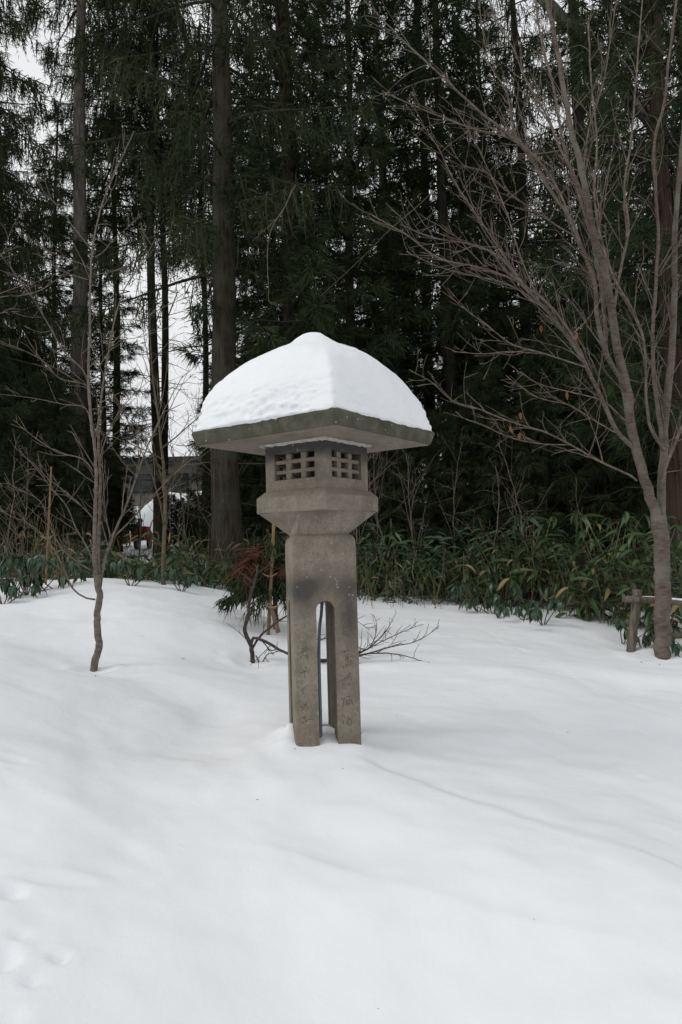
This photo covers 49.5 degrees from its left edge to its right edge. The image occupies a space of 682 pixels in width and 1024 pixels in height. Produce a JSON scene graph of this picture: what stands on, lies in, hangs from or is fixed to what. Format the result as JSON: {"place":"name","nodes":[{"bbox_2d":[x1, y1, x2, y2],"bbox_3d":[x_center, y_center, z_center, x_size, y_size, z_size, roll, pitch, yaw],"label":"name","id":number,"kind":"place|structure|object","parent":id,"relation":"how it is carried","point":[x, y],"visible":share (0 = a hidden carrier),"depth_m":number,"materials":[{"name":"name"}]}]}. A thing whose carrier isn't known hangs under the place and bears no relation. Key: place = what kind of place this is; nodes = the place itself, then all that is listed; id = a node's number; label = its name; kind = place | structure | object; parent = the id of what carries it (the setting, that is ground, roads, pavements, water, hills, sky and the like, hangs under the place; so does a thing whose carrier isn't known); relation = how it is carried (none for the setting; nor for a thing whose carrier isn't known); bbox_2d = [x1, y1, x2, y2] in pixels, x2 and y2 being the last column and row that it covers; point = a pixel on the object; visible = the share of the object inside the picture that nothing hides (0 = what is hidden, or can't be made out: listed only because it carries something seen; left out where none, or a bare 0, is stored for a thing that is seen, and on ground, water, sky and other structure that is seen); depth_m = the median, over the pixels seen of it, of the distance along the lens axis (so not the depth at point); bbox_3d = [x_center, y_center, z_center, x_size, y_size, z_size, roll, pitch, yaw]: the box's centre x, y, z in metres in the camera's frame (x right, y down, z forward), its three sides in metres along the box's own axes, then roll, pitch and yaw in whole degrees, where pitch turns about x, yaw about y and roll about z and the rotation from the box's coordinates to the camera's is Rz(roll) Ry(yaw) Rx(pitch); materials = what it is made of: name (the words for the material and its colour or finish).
{"place":"outdoors","nodes":[
{"label":"outdoors","id":0,"kind":"place"},
{"bbox_2d":[0,0,679,491],"label":"sky","id":1,"kind":"structure","parent":0,"point":[31,68],"materials":[{"name":"white"}]},
{"bbox_2d":[0,540,681,1023],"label":"snow ground","id":2,"kind":"structure","parent":0,"point":[484,826],"depth_m":3.64,"materials":[{"name":"snow"}]},
{"bbox_2d":[0,556,42,595],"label":"evergreen shrub","id":3,"kind":"object","parent":2,"relation":"on","point":[18,561],"visible":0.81,"depth_m":8.77,"materials":[{"name":"green plant"}]},
{"bbox_2d":[0,298,44,561],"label":"young cedar","id":4,"kind":"object","parent":2,"relation":"on","point":[7,432],"visible":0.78,"depth_m":13.03,"materials":[{"name":"green plant"}]},
{"bbox_2d":[0,578,46,603],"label":"evergreen shrub","id":5,"kind":"object","parent":2,"relation":"on","point":[11,591],"visible":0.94,"depth_m":8.46,"materials":[{"name":"green plant"}]},
{"bbox_2d":[0,433,47,578],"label":"bare sapling","id":6,"kind":"object","parent":2,"relation":"on","point":[10,520],"visible":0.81,"depth_m":11.46,"materials":[{"name":"brown plant"}]},
{"bbox_2d":[0,560,50,598],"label":"evergreen shrub","id":7,"kind":"object","parent":2,"relation":"on","point":[38,566],"visible":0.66,"depth_m":8.77,"materials":[{"name":"green plant"}]},
{"bbox_2d":[0,73,60,417],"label":"conifer tree","id":8,"kind":"object","parent":2,"relation":"on","point":[24,173],"visible":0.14,"depth_m":20.10,"materials":[{"name":"green plant"}]},
{"bbox_2d":[0,50,61,550],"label":"conifer tree","id":9,"kind":"object","parent":2,"relation":"on","point":[45,264],"visible":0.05,"depth_m":21.76,"materials":[{"name":"green plant"}]},
{"bbox_2d":[0,439,61,555],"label":"bare sapling","id":10,"kind":"object","parent":2,"relation":"on","point":[25,518],"visible":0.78,"depth_m":12.07,"materials":[{"name":"brown plant"}]},
{"bbox_2d":[0,324,72,549],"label":"young cedar","id":11,"kind":"object","parent":2,"relation":"on","point":[28,357],"visible":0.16,"depth_m":16.12,"materials":[{"name":"green plant"}]},
{"bbox_2d":[0,202,77,486],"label":"bare tree","id":12,"kind":"object","parent":2,"relation":"on","point":[23,294],"visible":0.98,"depth_m":6.60,"materials":[{"name":"brown plant"}]},
{"bbox_2d":[0,0,94,363],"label":"conifer tree","id":13,"kind":"object","parent":2,"relation":"on","point":[33,224],"visible":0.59,"depth_m":16.97,"materials":[{"name":"green plant"}]},
{"bbox_2d":[0,356,107,558],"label":"young cedar","id":14,"kind":"object","parent":2,"relation":"on","point":[71,476],"visible":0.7,"depth_m":14.01,"materials":[{"name":"green plant"}]},
{"bbox_2d":[27,558,81,592],"bbox_3d":[-3.748,0.809,9.315,0.608,0.496,0.717,-3,-4,27],"label":"evergreen shrub","id":15,"kind":"object","parent":2,"relation":"on","point":[71,565],"visible":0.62,"depth_m":9.37,"materials":[{"name":"green plant"}]},
{"bbox_2d":[0,0,112,460],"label":"spruce tree","id":16,"kind":"object","parent":2,"relation":"on","point":[26,255],"visible":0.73,"depth_m":15.91,"materials":[{"name":"green plant"}]},
{"bbox_2d":[13,109,112,458],"bbox_3d":[-9.531,-5.984,24.760,4.075,15.492,4.544,-1,-3,-17],"label":"conifer tree","id":17,"kind":"object","parent":2,"relation":"on","point":[58,271],"visible":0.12,"depth_m":24.48,"materials":[{"name":"green plant"}]},
{"bbox_2d":[58,547,102,578],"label":"bamboo grass","id":18,"kind":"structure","parent":2,"relation":"on","point":[89,573],"depth_m":10.68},
{"bbox_2d":[13,0,176,559],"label":"spruce tree","id":19,"kind":"object","parent":2,"relation":"on","point":[80,290],"visible":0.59,"depth_m":17.52,"materials":[{"name":"green plant"}]},
{"bbox_2d":[0,126,207,671],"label":"bare tree","id":20,"kind":"object","parent":2,"relation":"on","point":[98,574],"visible":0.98,"depth_m":6.49,"materials":[{"name":"brown plant"}]},
{"bbox_2d":[26,1,185,551],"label":"spruce tree","id":21,"kind":"object","parent":2,"relation":"on","point":[70,128],"visible":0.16,"depth_m":22.14,"materials":[{"name":"green plant"}]},
{"bbox_2d":[58,170,155,548],"bbox_3d":[-5.957,-3.618,18.777,2.691,10.231,3.001,-3,-4,24],"label":"cedar tree","id":22,"kind":"object","parent":2,"relation":"on","point":[114,356],"visible":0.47,"depth_m":18.61,"materials":[{"name":"green plant"}]},
{"bbox_2d":[86,440,139,553],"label":"young cedar","id":23,"kind":"object","parent":2,"relation":"on","point":[115,518],"visible":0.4,"depth_m":21.02,"materials":[{"name":"green plant"}]},
{"bbox_2d":[110,560,163,585],"bbox_3d":[-2.582,0.803,9.550,0.738,0.384,0.314,0,-4,-30],"label":"evergreen shrub","id":24,"kind":"object","parent":2,"relation":"on","point":[121,565],"visible":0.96,"depth_m":9.44,"materials":[{"name":"green plant"}]},
{"bbox_2d":[104,382,183,558],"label":"bare sapling","id":25,"kind":"object","parent":2,"relation":"on","point":[139,515],"visible":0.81,"depth_m":15.10,"materials":[{"name":"brown plant"}]},
{"bbox_2d":[61,0,237,553],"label":"spruce tree","id":26,"kind":"object","parent":2,"relation":"on","point":[165,339],"visible":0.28,"depth_m":19.71,"materials":[{"name":"green plant"}]},
{"bbox_2d":[81,268,217,584],"bbox_3d":[-2.389,-1.096,10.214,2.215,4.416,1.943,-1,-3,-17],"label":"bare sapling","id":27,"kind":"object","parent":2,"relation":"on","point":[165,522],"visible":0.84,"depth_m":10.27,"materials":[{"name":"brown plant"}]},
{"bbox_2d":[45,0,260,558],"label":"spruce tree","id":28,"kind":"object","parent":2,"relation":"on","point":[157,525],"visible":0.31,"depth_m":19.07,"materials":[{"name":"green plant"}]},
{"bbox_2d":[111,456,210,540],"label":"building","id":29,"kind":"structure","parent":2,"relation":"on","point":[145,474],"depth_m":36.11,"materials":[{"name":"grey"}]},
{"bbox_2d":[130,474,152,492],"bbox_3d":[-9.738,-1.386,36.130,1.100,0.900,0.105,-2,-3,0],"label":"window","id":30,"kind":"structure","parent":29,"relation":"in","point":[144,484],"depth_m":36.08,"materials":[{"name":"grey glass"}]},
{"bbox_2d":[118,401,203,562],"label":"bare sapling","id":31,"kind":"object","parent":2,"relation":"on","point":[184,537],"visible":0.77,"depth_m":14.08,"materials":[{"name":"brown plant"}]},
{"bbox_2d":[148,550,191,584],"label":"bamboo grass","id":32,"kind":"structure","parent":2,"relation":"on","point":[171,559],"depth_m":10.47,"materials":[{"name":"plant"}]},
{"bbox_2d":[140,528,199,584],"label":"bamboo grass","id":33,"kind":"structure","parent":2,"relation":"on","point":[176,548],"depth_m":10.77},
{"bbox_2d":[130,491,210,532],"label":"snow bank","id":34,"kind":"structure","parent":2,"relation":"on","point":[146,510],"depth_m":33.20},
{"bbox_2d":[170,497,188,546],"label":"young cedar","id":35,"kind":"object","parent":2,"relation":"on","point":[178,507],"visible":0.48,"depth_m":23.00,"materials":[{"name":"green plant"}]},
{"bbox_2d":[161,569,203,591],"bbox_3d":[-2.049,0.917,9.776,0.280,0.342,0.658,-4,-4,39],"label":"evergreen shrub","id":36,"kind":"object","parent":2,"relation":"on","point":[173,574],"visible":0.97,"depth_m":9.64,"materials":[{"name":"green plant"}]},
{"bbox_2d":[167,347,210,557],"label":"bare sapling","id":37,"kind":"object","parent":2,"relation":"on","point":[196,454],"visible":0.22,"depth_m":16.98,"materials":[{"name":"brown plant"}]},
{"bbox_2d":[129,30,267,542],"bbox_3d":[-4.041,-6.596,21.950,4.352,16.401,4.802,-1,-3,-3],"label":"spruce tree","id":38,"kind":"object","parent":2,"relation":"on","point":[205,350],"visible":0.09,"depth_m":21.71,"materials":[{"name":"green plant"}]},
{"bbox_2d":[23,0,385,582],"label":"spruce tree","id":39,"kind":"object","parent":2,"relation":"on","point":[226,516],"visible":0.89,"depth_m":12.57,"materials":[{"name":"green plant"}]},
{"bbox_2d":[178,363,265,556],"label":"young cedar","id":40,"kind":"object","parent":2,"relation":"on","point":[206,487],"visible":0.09,"depth_m":15.89,"materials":[{"name":"green plant"}]},
{"bbox_2d":[208,452,282,547],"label":"young cedar","id":41,"kind":"object","parent":2,"relation":"on","point":[265,523],"visible":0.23,"depth_m":14.31,"materials":[{"name":"green plant"}]},
{"bbox_2d":[212,529,286,628],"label":"young cedar","id":42,"kind":"object","parent":2,"relation":"on","point":[248,559],"visible":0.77,"depth_m":8.14,"materials":[{"name":"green plant"}]},
{"bbox_2d":[198,59,317,393],"bbox_3d":[-2.133,-5.991,21.616,4.541,15.480,4.072,0,-4,-33],"label":"conifer tree","id":43,"kind":"object","parent":2,"relation":"on","point":[207,332],"visible":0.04,"depth_m":21.32,"materials":[{"name":"green plant"}]},
{"bbox_2d":[262,524,276,634],"bbox_3d":[-0.767,0.619,8.117,0.175,1.485,0.104,-3,-3,16],"label":"bamboo stake","id":44,"kind":"object","parent":2,"relation":"on","point":[270,577],"visible":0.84,"depth_m":8.10,"materials":[{"name":"wood"}]},
{"bbox_2d":[160,0,409,539],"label":"cedar tree","id":45,"kind":"object","parent":2,"relation":"on","point":[258,158],"visible":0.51,"depth_m":13.77,"materials":[{"name":"green plant"}]},
{"bbox_2d":[187,0,416,367],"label":"conifer tree","id":46,"kind":"object","parent":2,"relation":"on","point":[296,219],"visible":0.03,"depth_m":19.88,"materials":[{"name":"green plant"}]},
{"bbox_2d":[191,332,434,746],"bbox_3d":[-0.143,0.319,4.846,1.219,3.041,1.221,-4,-4,35],"label":"stone lantern","id":47,"kind":"object","parent":2,"relation":"on","point":[312,406],"visible":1,"depth_m":4.62,"materials":[{"name":"stone"}]},
{"bbox_2d":[206,552,439,667],"bbox_3d":[-0.183,1.039,7.396,2.317,1.306,0.613,-2,-3,7],"label":"bare bush","id":48,"kind":"object","parent":2,"relation":"on","point":[252,645],"visible":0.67,"depth_m":7.40,"materials":[{"name":"brown plant"}]},
{"bbox_2d":[0,513,678,612],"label":"dry stems","id":49,"kind":"object","parent":2,"relation":"on","point":[33,551],"visible":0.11,"depth_m":11.17,"materials":[{"name":"plant"}]},
{"bbox_2d":[0,511,679,607],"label":"undergrowth leaves","id":50,"kind":"object","parent":2,"relation":"on","point":[414,563],"visible":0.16,"depth_m":11.45,"materials":[{"name":"green plant"}]},
{"bbox_2d":[242,0,448,528],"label":"cedar tree","id":51,"kind":"object","parent":2,"relation":"on","point":[371,67],"visible":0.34,"depth_m":15.10,"materials":[{"name":"green plant"}]},
{"bbox_2d":[282,0,501,486],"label":"spruce tree","id":52,"kind":"object","parent":2,"relation":"on","point":[392,38],"visible":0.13,"depth_m":17.47,"materials":[{"name":"green plant"}]},
{"bbox_2d":[357,533,434,598],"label":"bamboo grass","id":53,"kind":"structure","parent":2,"relation":"on","point":[400,555],"depth_m":11.72,"materials":[{"name":"plant"}]},
{"bbox_2d":[349,447,447,567],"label":"young cedar","id":54,"kind":"object","parent":2,"relation":"on","point":[390,477],"visible":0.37,"depth_m":13.29,"materials":[{"name":"green plant"}]},
{"bbox_2d":[368,369,439,572],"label":"bare sapling","id":55,"kind":"object","parent":2,"relation":"on","point":[374,482],"visible":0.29,"depth_m":13.06,"materials":[{"name":"brown plant"}]},
{"bbox_2d":[383,448,442,571],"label":"bare sapling","id":56,"kind":"object","parent":2,"relation":"on","point":[411,527],"visible":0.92,"depth_m":12.10,"materials":[{"name":"brown plant"}]},
{"bbox_2d":[335,0,513,555],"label":"conifer tree","id":57,"kind":"object","parent":2,"relation":"on","point":[431,405],"visible":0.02,"depth_m":19.79,"materials":[{"name":"green plant"}]},
{"bbox_2d":[343,0,543,566],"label":"cedar tree","id":58,"kind":"object","parent":2,"relation":"on","point":[461,46],"visible":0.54,"depth_m":15.52,"materials":[{"name":"green plant"}]},
{"bbox_2d":[405,401,499,567],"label":"young cedar","id":59,"kind":"object","parent":2,"relation":"on","point":[439,423],"visible":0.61,"depth_m":13.58,"materials":[{"name":"green plant"}]},
{"bbox_2d":[431,541,489,601],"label":"bamboo grass","id":60,"kind":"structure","parent":2,"relation":"on","point":[452,557],"depth_m":11.35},
{"bbox_2d":[425,428,500,569],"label":"bare sapling","id":61,"kind":"object","parent":2,"relation":"on","point":[454,513],"visible":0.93,"depth_m":12.96,"materials":[{"name":"brown plant"}]},
{"bbox_2d":[418,323,512,543],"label":"young cedar","id":62,"kind":"object","parent":2,"relation":"on","point":[461,380],"visible":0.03,"depth_m":16.91,"materials":[{"name":"green plant"}]},
{"bbox_2d":[449,582,495,611],"bbox_3d":[1.839,1.200,10.300,0.665,0.460,0.564,-2,-3,7],"label":"evergreen shrub","id":63,"kind":"object","parent":2,"relation":"on","point":[460,588],"visible":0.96,"depth_m":10.28,"materials":[{"name":"green plant"}]},
{"bbox_2d":[451,564,508,604],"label":"bamboo grass","id":64,"kind":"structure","parent":2,"relation":"on","point":[497,573],"depth_m":10.97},
{"bbox_2d":[459,593,501,613],"bbox_3d":[1.920,1.278,10.111,0.631,0.328,0.268,-4,-4,30],"label":"evergreen shrub","id":65,"kind":"object","parent":2,"relation":"on","point":[497,598],"visible":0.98,"depth_m":10.12,"materials":[{"name":"green plant"}]},
{"bbox_2d":[436,354,533,558],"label":"young cedar","id":66,"kind":"object","parent":2,"relation":"on","point":[480,468],"visible":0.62,"depth_m":13.70,"materials":[{"name":"green plant"}]},
{"bbox_2d":[443,458,530,570],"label":"bare sapling","id":67,"kind":"object","parent":2,"relation":"on","point":[497,529],"visible":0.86,"depth_m":11.47,"materials":[{"name":"brown plant"}]},
{"bbox_2d":[420,0,555,471],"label":"conifer tree","id":68,"kind":"object","parent":2,"relation":"on","point":[490,98],"visible":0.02,"depth_m":21.03,"materials":[{"name":"green plant"}]},
{"bbox_2d":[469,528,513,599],"bbox_3d":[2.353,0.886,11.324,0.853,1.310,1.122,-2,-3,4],"label":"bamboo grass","id":69,"kind":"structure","parent":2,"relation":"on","point":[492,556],"depth_m":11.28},
{"bbox_2d":[468,545,527,599],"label":"bamboo grass","id":70,"kind":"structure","parent":2,"relation":"on","point":[488,570],"depth_m":10.96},
{"bbox_2d":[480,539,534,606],"bbox_3d":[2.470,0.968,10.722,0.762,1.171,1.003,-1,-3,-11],"label":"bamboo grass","id":71,"kind":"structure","parent":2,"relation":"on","point":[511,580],"depth_m":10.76,"materials":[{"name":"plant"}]},
{"bbox_2d":[335,0,681,659],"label":"bare tree","id":72,"kind":"object","parent":2,"relation":"on","point":[662,592],"visible":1,"depth_m":8.12,"materials":[{"name":"brown plant"}]},
{"bbox_2d":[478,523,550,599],"bbox_3d":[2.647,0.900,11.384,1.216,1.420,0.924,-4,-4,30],"label":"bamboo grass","id":73,"kind":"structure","parent":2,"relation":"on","point":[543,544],"depth_m":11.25,"materials":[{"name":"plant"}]},
{"bbox_2d":[474,418,555,574],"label":"bare sapling","id":74,"kind":"object","parent":2,"relation":"on","point":[521,517],"visible":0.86,"depth_m":11.92,"materials":[{"name":"brown plant"}]},
{"bbox_2d":[497,600,541,619],"bbox_3d":[2.304,1.301,9.635,0.588,0.306,0.250,-1,-3,-4],"label":"evergreen shrub","id":75,"kind":"object","parent":2,"relation":"on","point":[519,609],"visible":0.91,"depth_m":9.65,"materials":[{"name":"green plant"}]},
{"bbox_2d":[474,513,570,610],"bbox_3d":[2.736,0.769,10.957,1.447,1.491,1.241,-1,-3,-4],"label":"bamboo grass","id":76,"kind":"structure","parent":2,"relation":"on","point":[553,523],"depth_m":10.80,"materials":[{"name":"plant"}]},
{"bbox_2d":[433,0,618,507],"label":"spruce tree","id":77,"kind":"object","parent":2,"relation":"on","point":[520,179],"visible":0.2,"depth_m":17.00,"materials":[{"name":"green plant"}]},
{"bbox_2d":[500,526,555,600],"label":"bamboo grass","id":78,"kind":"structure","parent":2,"relation":"on","point":[535,532],"depth_m":11.22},
{"bbox_2d":[474,331,587,553],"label":"young cedar","id":79,"kind":"object","parent":2,"relation":"on","point":[511,373],"visible":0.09,"depth_m":14.56,"materials":[{"name":"green plant"}]},
{"bbox_2d":[523,599,564,625],"bbox_3d":[2.512,1.294,9.303,0.716,0.372,0.305,1,-4,-37],"label":"evergreen shrub","id":80,"kind":"object","parent":2,"relation":"on","point":[535,614],"visible":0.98,"depth_m":9.39,"materials":[{"name":"green plant"}]},
{"bbox_2d":[522,564,582,607],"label":"bamboo grass","id":81,"kind":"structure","parent":2,"relation":"on","point":[539,585],"depth_m":10.91,"materials":[{"name":"plant"}]},
{"bbox_2d":[485,320,620,562],"bbox_3d":[3.672,-0.995,13.563,2.500,5.201,2.224,0,-4,-24],"label":"young cedar","id":82,"kind":"object","parent":2,"relation":"on","point":[534,362],"visible":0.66,"depth_m":13.38,"materials":[{"name":"green plant"}]},
{"bbox_2d":[459,0,681,477],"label":"spruce tree","id":83,"kind":"object","parent":2,"relation":"on","point":[580,116],"visible":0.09,"depth_m":16.36,"materials":[{"name":"green plant"}]},
{"bbox_2d":[537,538,607,611],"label":"bamboo grass","id":84,"kind":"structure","parent":2,"relation":"on","point":[550,559],"depth_m":10.71,"materials":[{"name":"plant"}]},
{"bbox_2d":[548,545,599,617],"bbox_3d":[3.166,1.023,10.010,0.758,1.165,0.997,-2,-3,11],"label":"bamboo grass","id":85,"kind":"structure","parent":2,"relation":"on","point":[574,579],"depth_m":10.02,"materials":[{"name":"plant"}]},
{"bbox_2d":[536,510,646,620],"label":"bamboo grass","id":86,"kind":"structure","parent":2,"relation":"on","point":[626,518],"depth_m":10.10,"materials":[{"name":"plant"}]},
{"bbox_2d":[558,546,630,626],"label":"bamboo grass","id":87,"kind":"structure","parent":2,"relation":"on","point":[583,602],"depth_m":9.91,"materials":[{"name":"plant"}]},
{"bbox_2d":[517,0,681,583],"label":"cedar tree","id":88,"kind":"object","parent":2,"relation":"on","point":[653,55],"visible":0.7,"depth_m":11.45,"materials":[{"name":"green plant"}]},
{"bbox_2d":[549,319,656,574],"bbox_3d":[4.879,-0.936,13.376,2.500,5.201,2.224,-2,-3,0],"label":"young cedar","id":89,"kind":"object","parent":2,"relation":"on","point":[608,488],"visible":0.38,"depth_m":12.98,"materials":[{"name":"green plant"}]},
{"bbox_2d":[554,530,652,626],"bbox_3d":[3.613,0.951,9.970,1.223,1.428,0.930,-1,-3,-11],"label":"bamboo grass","id":90,"kind":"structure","parent":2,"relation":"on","point":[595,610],"depth_m":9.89,"materials":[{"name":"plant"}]},
{"bbox_2d":[552,293,658,567],"bbox_3d":[5.077,-1.243,14.127,2.502,5.851,2.812,1,-4,-37],"label":"young cedar","id":91,"kind":"object","parent":2,"relation":"on","point":[653,470],"visible":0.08,"depth_m":13.54,"materials":[{"name":"green plant"}]},
{"bbox_2d":[536,0,677,160],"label":"leaning tree","id":92,"kind":"object","parent":2,"relation":"on","point":[641,114],"visible":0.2,"depth_m":12.33,"materials":[{"name":"brown plant"}]},
{"bbox_2d":[586,583,627,625],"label":"bamboo grass","id":93,"kind":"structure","parent":2,"relation":"on","point":[613,617],"depth_m":9.95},
{"bbox_2d":[539,0,681,335],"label":"conifer tree","id":94,"kind":"object","parent":2,"relation":"on","point":[627,273],"visible":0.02,"depth_m":19.74,"materials":[{"name":"green plant"}]},
{"bbox_2d":[593,552,653,625],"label":"bamboo grass","id":95,"kind":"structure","parent":2,"relation":"on","point":[622,613],"depth_m":9.73,"materials":[{"name":"plant"}]},
{"bbox_2d":[597,514,653,595],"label":"bamboo grass","id":96,"kind":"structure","parent":2,"relation":"on","point":[609,524],"depth_m":11.03,"materials":[{"name":"plant"}]},
{"bbox_2d":[580,0,681,356],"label":"conifer tree","id":97,"kind":"object","parent":2,"relation":"on","point":[631,172],"visible":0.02,"depth_m":18.75,"materials":[{"name":"green plant"}]},
{"bbox_2d":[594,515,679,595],"bbox_3d":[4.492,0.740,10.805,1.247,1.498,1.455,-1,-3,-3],"label":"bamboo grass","id":98,"kind":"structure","parent":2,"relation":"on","point":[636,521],"depth_m":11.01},
{"bbox_2d":[598,0,681,447],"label":"conifer tree","id":99,"kind":"object","parent":2,"relation":"on","point":[634,274],"visible":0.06,"depth_m":15.20,"materials":[{"name":"green plant"}]},
{"bbox_2d":[608,549,681,639],"bbox_3d":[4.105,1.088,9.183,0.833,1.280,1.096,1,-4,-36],"label":"bamboo grass","id":100,"kind":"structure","parent":2,"relation":"on","point":[649,618],"depth_m":9.29,"materials":[{"name":"plant"}]},
{"bbox_2d":[622,589,681,651],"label":"wooden fence","id":101,"kind":"object","parent":2,"relation":"on","point":[636,599],"visible":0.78,"depth_m":8.63,"materials":[{"name":"brown wood"}]},
{"bbox_2d":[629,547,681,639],"bbox_3d":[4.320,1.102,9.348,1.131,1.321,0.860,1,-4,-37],"label":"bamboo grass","id":102,"kind":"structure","parent":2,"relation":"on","point":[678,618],"depth_m":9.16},
{"bbox_2d":[630,524,681,629],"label":"bamboo grass","id":103,"kind":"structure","parent":2,"relation":"on","point":[678,526],"depth_m":9.59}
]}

